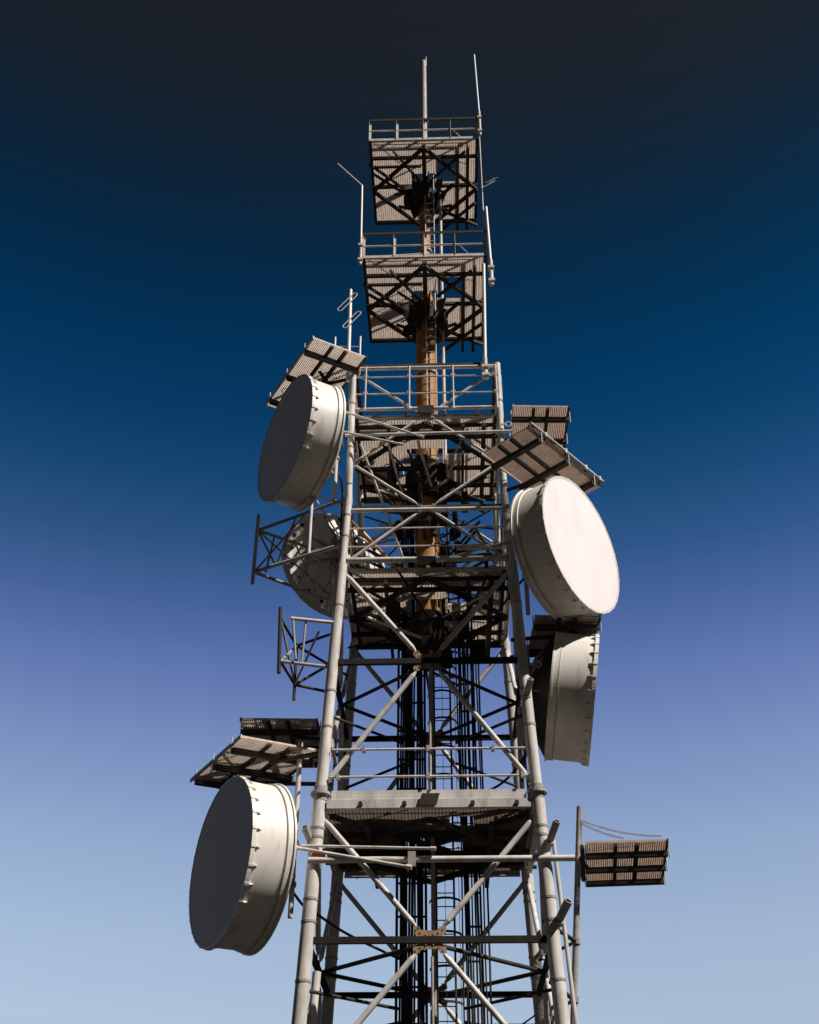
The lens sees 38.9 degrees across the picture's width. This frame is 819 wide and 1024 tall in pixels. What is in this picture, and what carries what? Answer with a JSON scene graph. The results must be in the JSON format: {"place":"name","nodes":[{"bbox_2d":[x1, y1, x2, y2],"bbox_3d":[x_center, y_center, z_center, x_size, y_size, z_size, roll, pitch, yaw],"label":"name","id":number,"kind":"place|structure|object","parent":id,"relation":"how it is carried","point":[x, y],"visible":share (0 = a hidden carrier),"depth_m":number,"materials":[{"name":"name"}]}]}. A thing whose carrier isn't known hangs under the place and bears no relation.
{"place":"outdoors","nodes":[
{"label":"outdoors","id":0,"kind":"place"},
{"bbox_2d":[0,0,818,1023],"label":"sky","id":1,"kind":"structure","parent":0,"point":[179,214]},
{"label":"ground","id":2,"kind":"structure","parent":0,"visible":0},
{"bbox_2d":[291,57,574,1023],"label":"lattice tower","id":3,"kind":"structure","parent":2,"relation":"on","point":[509,829],"depth_m":29.19,"materials":[{"name":"metal"}]},
{"bbox_2d":[190,734,331,788],"bbox_3d":[-3.133,5.964,26.869,2.774,0.469,3.793,18,-38,-24],"label":"ice shield","id":4,"kind":"object","parent":3,"relation":"attached to","point":[258,760],"visible":0.84,"depth_m":26.63,"materials":[{"name":"metal"}]},
{"bbox_2d":[240,717,345,767],"bbox_3d":[-2.955,6.220,30.509,2.671,0.569,3.142,-1,-34,2],"label":"ice shield","id":5,"kind":"object","parent":3,"relation":"attached to","point":[305,731],"visible":0.4,"depth_m":29.59,"materials":[{"name":"metal"}]},
{"bbox_2d":[251,495,353,611],"bbox_3d":[-2.052,1.017,30.361,3.312,3.316,2.521,23,-41,-30],"label":"antenna outrigger","id":6,"kind":"object","parent":3,"relation":"attached to","point":[260,532],"visible":0.92,"depth_m":30.19,"materials":[{"name":"metal"}]},
{"bbox_2d":[301,825,311,847],"bbox_3d":[-2.104,6.864,24.342,0.209,0.456,0.594,-13,-37,18],"label":"stub pipe","id":7,"kind":"object","parent":3,"relation":"attached to","point":[306,832],"visible":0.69,"depth_m":24.25,"materials":[{"name":"metal"}]},
{"bbox_2d":[189,742,435,955],"bbox_3d":[-2.626,6.812,24.630,5.967,4.560,2.574,-20,-39,26],"label":"microwave dish","id":8,"kind":"object","parent":3,"relation":"attached to","point":[242,881],"visible":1,"depth_m":23.94,"materials":[{"name":"fabric"}]},
{"bbox_2d":[294,893,400,960],"bbox_3d":[-1.349,8.719,25.061,2.902,1.448,0.674,16,-38,-22],"label":"feeder cable","id":9,"kind":"object","parent":8,"relation":"attached to","point":[338,928],"visible":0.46,"depth_m":24.66,"materials":[{"name":"black rubber"}]},
{"bbox_2d":[277,607,348,700],"bbox_3d":[-2.337,3.864,28.204,1.453,1.857,3.164,-1,-34,2],"label":"antenna outrigger","id":10,"kind":"object","parent":3,"relation":"attached to","point":[294,678],"visible":0.92,"depth_m":27.43,"materials":[{"name":"metal"}]},
{"bbox_2d":[307,971,320,1023],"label":"riser pipe","id":11,"kind":"object","parent":3,"relation":"attached to","point":[314,999],"visible":1,"depth_m":23.53,"materials":[{"name":"metal"}]},
{"bbox_2d":[264,336,366,445],"bbox_3d":[-2.360,-3.021,32.252,2.416,1.558,3.290,18,-38,-24],"label":"ice shield","id":12,"kind":"object","parent":3,"relation":"attached to","point":[322,361],"visible":0.48,"depth_m":31.79,"materials":[{"name":"metal"}]},
{"bbox_2d":[281,503,384,619],"bbox_3d":[-1.904,1.306,33.747,3.379,3.381,1.448,19,-39,-26],"label":"microwave dish","id":13,"kind":"object","parent":3,"relation":"attached to","point":[323,533],"visible":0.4,"depth_m":33.37,"materials":[{"name":"metal"}]},
{"bbox_2d":[330,715,339,754],"bbox_3d":[-1.852,5.521,26.334,0.502,1.928,0.150,8,-35,-12],"label":"riser pipe","id":14,"kind":"object","parent":3,"relation":"attached to","point":[335,727],"visible":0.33,"depth_m":26.62,"materials":[{"name":"metal"}]},
{"bbox_2d":[257,374,423,511],"bbox_3d":[-1.926,-1.676,31.544,3.068,3.663,4.097,18,-38,-24],"label":"microwave dish","id":15,"kind":"object","parent":3,"relation":"attached to","point":[300,459],"visible":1,"depth_m":30.32,"materials":[{"name":"fabric"}]},
{"bbox_2d":[338,471,406,623],"bbox_3d":[-1.178,0.652,30.806,0.788,4.441,2.606,-26,-42,33],"label":"feeder cable","id":16,"kind":"object","parent":15,"relation":"attached to","point":[350,564],"visible":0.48,"depth_m":30.04,"materials":[{"name":"black rubber"}]},
{"bbox_2d":[340,507,348,565],"bbox_3d":[-1.651,0.609,29.426,0.286,1.711,0.098,8,-35,-11],"label":"riser pipe","id":17,"kind":"object","parent":3,"relation":"attached to","point":[342,509],"visible":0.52,"depth_m":29.78,"materials":[{"name":"metal"}]},
{"bbox_2d":[334,336,360,353],"bbox_3d":[-1.740,-4.577,32.474,0.766,0.900,0.056,-1,-34,2],"label":"rail bracket","id":18,"kind":"object","parent":3,"relation":"attached to","point":[359,346],"visible":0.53,"depth_m":32.52,"materials":[{"name":"grey metal"}]},
{"bbox_2d":[337,289,360,382],"bbox_3d":[-1.723,-5.027,32.702,0.694,3.501,0.134,-1,-34,2],"label":"folded dipole antenna","id":19,"kind":"object","parent":3,"relation":"attached to","point":[349,304],"visible":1,"depth_m":32.95,"materials":[{"name":"grey metal"}]},
{"bbox_2d":[337,163,362,264],"bbox_3d":[-1.875,-9.352,36.086,0.939,4.662,0.144,-1,-34,2],"label":"whip antenna","id":20,"kind":"object","parent":3,"relation":"attached to","point":[360,257],"visible":1,"depth_m":35.68,"materials":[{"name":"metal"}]},
{"bbox_2d":[394,622,427,1023],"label":"cable tray","id":21,"kind":"object","parent":3,"relation":"attached to","point":[425,864],"visible":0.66,"depth_m":26.62,"materials":[{"name":"paint"}]},
{"bbox_2d":[398,540,402,1023],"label":"feeder cable","id":22,"kind":"object","parent":21,"relation":"attached to","point":[399,1016],"visible":0.49,"depth_m":27.86,"materials":[{"name":"black rubber"}]},
{"bbox_2d":[401,512,404,1023],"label":"feeder cable","id":23,"kind":"object","parent":21,"relation":"attached to","point":[403,727],"visible":0.53,"depth_m":27.82,"materials":[{"name":"black rubber"}]},
{"bbox_2d":[403,512,407,1023],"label":"feeder cable","id":24,"kind":"object","parent":21,"relation":"attached to","point":[404,887],"visible":0.56,"depth_m":26.62,"materials":[{"name":"black rubber"}]},
{"bbox_2d":[406,536,408,1023],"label":"feeder cable","id":25,"kind":"object","parent":21,"relation":"attached to","point":[407,842],"visible":0.44,"depth_m":26.93,"materials":[{"name":"black rubber"}]},
{"bbox_2d":[408,512,410,1023],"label":"feeder cable","id":26,"kind":"object","parent":21,"relation":"attached to","point":[409,893],"visible":0.48,"depth_m":26.46,"materials":[{"name":"black rubber"}]},
{"bbox_2d":[410,537,413,1023],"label":"feeder cable","id":27,"kind":"object","parent":21,"relation":"attached to","point":[412,845],"visible":0.59,"depth_m":26.64,"materials":[{"name":"black rubber"}]},
{"bbox_2d":[413,537,415,1023],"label":"feeder cable","id":28,"kind":"object","parent":21,"relation":"attached to","point":[414,985],"visible":0.48,"depth_m":26.92,"materials":[{"name":"black rubber"}]},
{"bbox_2d":[416,671,419,1023],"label":"feeder cable","id":29,"kind":"object","parent":21,"relation":"attached to","point":[418,954],"visible":0.45,"depth_m":26.49,"materials":[{"name":"black rubber"}]},
{"bbox_2d":[419,670,422,1023],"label":"feeder cable","id":30,"kind":"object","parent":21,"relation":"attached to","point":[420,925],"visible":0.49,"depth_m":26.45,"materials":[{"name":"black rubber"}]},
{"bbox_2d":[421,669,424,1023],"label":"feeder cable","id":31,"kind":"object","parent":21,"relation":"attached to","point":[423,1001],"visible":0.54,"depth_m":26.55,"materials":[{"name":"black rubber"}]},
{"bbox_2d":[429,625,436,1023],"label":"riser pipe","id":32,"kind":"object","parent":3,"relation":"attached to","point":[433,907],"visible":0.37,"depth_m":25.71,"materials":[{"name":"metal"}]},
{"bbox_2d":[427,502,463,1023],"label":"access ladder","id":33,"kind":"object","parent":3,"relation":"attached to","point":[454,898],"visible":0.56,"depth_m":26.58,"materials":[{"name":"metal"}]},
{"bbox_2d":[458,596,485,1023],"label":"cable tray","id":34,"kind":"object","parent":3,"relation":"attached to","point":[479,892],"visible":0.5,"depth_m":27.38,"materials":[{"name":"paint"}]},
{"bbox_2d":[455,638,464,1023],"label":"feeder cable","id":35,"kind":"object","parent":34,"relation":"attached to","point":[461,844],"visible":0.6,"depth_m":26.69,"materials":[{"name":"black rubber"}]},
{"bbox_2d":[458,636,468,1023],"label":"feeder cable","id":36,"kind":"object","parent":34,"relation":"attached to","point":[466,946],"visible":0.73,"depth_m":26.78,"materials":[{"name":"black rubber"}]},
{"bbox_2d":[461,636,473,1023],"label":"feeder cable","id":37,"kind":"object","parent":34,"relation":"attached to","point":[467,863],"visible":0.78,"depth_m":26.94,"materials":[{"name":"black rubber"}]},
{"bbox_2d":[463,636,475,1023],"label":"feeder cable","id":38,"kind":"object","parent":34,"relation":"attached to","point":[470,846],"visible":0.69,"depth_m":26.88,"materials":[{"name":"black rubber"}]},
{"bbox_2d":[466,635,478,1023],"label":"feeder cable","id":39,"kind":"object","parent":34,"relation":"attached to","point":[477,981],"visible":0.59,"depth_m":26.71,"materials":[{"name":"black rubber"}]},
{"bbox_2d":[469,635,483,1023],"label":"feeder cable","id":40,"kind":"object","parent":34,"relation":"attached to","point":[476,877],"visible":0.57,"depth_m":26.66,"materials":[{"name":"black rubber"}]},
{"bbox_2d":[474,638,488,1023],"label":"feeder cable","id":41,"kind":"object","parent":34,"relation":"attached to","point":[482,850],"visible":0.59,"depth_m":26.61,"materials":[{"name":"black rubber"}]},
{"bbox_2d":[473,54,481,135],"bbox_3d":[2.316,-14.216,39.360,0.169,4.401,0.136,-1,-34,2],"label":"whip antenna","id":42,"kind":"object","parent":3,"relation":"attached to","point":[479,124],"visible":1,"depth_m":39.01,"materials":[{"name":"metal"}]},
{"bbox_2d":[479,136,484,229],"bbox_3d":[2.295,-10.450,36.762,0.037,4.550,0.037,-14,-37,20],"label":"antenna mounting pole","id":43,"kind":"object","parent":3,"relation":"attached to","point":[481,184],"visible":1,"depth_m":36.68,"materials":[{"name":"metal"}]},
{"bbox_2d":[477,636,492,1023],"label":"feeder cable","id":44,"kind":"object","parent":3,"relation":"attached to","point":[490,983],"visible":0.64,"depth_m":26.47,"materials":[{"name":"black rubber"}]},
{"bbox_2d":[482,263,488,379],"bbox_3d":[2.119,-5.521,33.033,0.245,4.501,0.200,-1,-34,2],"label":"whip antenna","id":45,"kind":"object","parent":3,"relation":"attached to","point":[485,370],"visible":1,"depth_m":32.66,"materials":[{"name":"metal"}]},
{"bbox_2d":[485,206,494,286],"bbox_3d":[2.428,-8.081,35.046,0.184,3.401,0.184,-1,-34,2],"label":"whip antenna","id":46,"kind":"object","parent":3,"relation":"attached to","point":[491,281],"visible":1,"depth_m":34.71,"materials":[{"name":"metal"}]},
{"bbox_2d":[522,677,533,698],"bbox_3d":[2.669,4.022,26.126,0.198,0.462,0.550,8,-35,-11],"label":"stub pipe","id":47,"kind":"object","parent":3,"relation":"attached to","point":[527,691],"visible":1,"depth_m":26.07,"materials":[{"name":"metal"}]},
{"bbox_2d":[522,1014,536,1023],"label":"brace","id":48,"kind":"object","parent":3,"relation":"attached to","point":[530,1018],"visible":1,"depth_m":25.56,"materials":[{"name":"grey metal"}]},
{"bbox_2d":[499,404,570,474],"bbox_3d":[3.481,-2.017,32.807,2.001,0.568,2.821,-1,-34,2],"label":"ice shield","id":49,"kind":"object","parent":3,"relation":"attached to","point":[552,421],"visible":0.42,"depth_m":32.01,"materials":[{"name":"metal"}]},
{"bbox_2d":[451,476,619,623],"bbox_3d":[2.795,1.351,28.922,3.498,3.561,3.651,-23,-41,30],"label":"microwave dish","id":50,"kind":"object","parent":3,"relation":"attached to","point":[564,551],"visible":0.98,"depth_m":27.43,"materials":[{"name":"plastic"}]},
{"bbox_2d":[465,578,523,644],"bbox_3d":[2.169,2.327,29.258,0.326,1.147,2.695,24,-41,-30],"label":"feeder cable","id":51,"kind":"object","parent":50,"relation":"attached to","point":[491,620],"visible":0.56,"depth_m":29.19,"materials":[{"name":"black rubber"}]},
{"bbox_2d":[481,421,603,533],"bbox_3d":[2.887,-0.704,29.967,3.142,0.589,3.398,-26,-42,33],"label":"ice shield","id":52,"kind":"object","parent":3,"relation":"attached to","point":[529,456],"visible":0.77,"depth_m":29.27,"materials":[{"name":"metal"}]},
{"bbox_2d":[544,819,559,849],"bbox_3d":[2.952,6.707,24.029,0.208,0.561,0.597,14,-37,-19],"label":"stub pipe","id":53,"kind":"object","parent":3,"relation":"attached to","point":[549,842],"visible":1,"depth_m":23.96,"materials":[{"name":"metal"}]},
{"bbox_2d":[509,614,601,657],"bbox_3d":[3.527,3.081,28.181,2.163,0.529,1.870,-1,-34,2],"label":"ice shield","id":54,"kind":"object","parent":3,"relation":"attached to","point":[544,628],"visible":0.68,"depth_m":27.67,"materials":[{"name":"metal"}]},
{"bbox_2d":[519,630,599,765],"bbox_3d":[3.649,4.429,27.693,2.021,3.266,3.188,-1,-34,2],"label":"microwave dish","id":55,"kind":"object","parent":3,"relation":"attached to","point":[563,666],"visible":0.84,"depth_m":26.47,"materials":[{"name":"metal"}]},
{"bbox_2d":[491,753,525,788],"bbox_3d":[2.266,5.713,27.654,1.947,1.948,0.306,-19,-39,26],"label":"feeder cable","id":56,"kind":"object","parent":55,"relation":"attached to","point":[512,772],"visible":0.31,"depth_m":27.23,"materials":[{"name":"black rubber"}]},
{"bbox_2d":[538,806,582,1023],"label":"outrigger pole","id":57,"kind":"object","parent":3,"relation":"attached to","point":[575,940],"visible":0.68,"depth_m":25.62,"materials":[{"name":"metal"}]},
{"bbox_2d":[581,822,623,838],"bbox_3d":[4.370,7.259,26.430,1.073,0.602,0.041,-19,-39,26],"label":"chain","id":58,"kind":"object","parent":57,"relation":"attached to","point":[603,832],"visible":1,"depth_m":26.34,"materials":[{"name":"metal"}]},
{"bbox_2d":[582,820,661,836],"bbox_3d":[4.783,7.199,26.412,1.856,0.642,0.040,-12,-36,17],"label":"chain","id":59,"kind":"object","parent":57,"relation":"attached to","point":[622,831],"visible":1,"depth_m":26.32,"materials":[{"name":"metal"}]},
{"bbox_2d":[580,838,670,886],"bbox_3d":[4.963,8.192,26.902,2.056,0.480,3.308,-4,-35,7],"label":"ice shield","id":60,"kind":"object","parent":57,"relation":"attached to","point":[623,863],"visible":1,"depth_m":26.89,"materials":[{"name":"metal"}]},
{"bbox_2d":[554,898,571,927],"bbox_3d":[3.035,8.041,23.128,0.230,0.558,0.614,19,-39,-26],"label":"stub pipe","id":61,"kind":"object","parent":3,"relation":"attached to","point":[562,912],"visible":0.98,"depth_m":23.05,"materials":[{"name":"metal"}]},
{"bbox_2d":[552,840,577,1023],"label":"riser pipe","id":62,"kind":"object","parent":3,"relation":"attached to","point":[568,961],"visible":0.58,"depth_m":23.09,"materials":[{"name":"metal"}]}
]}

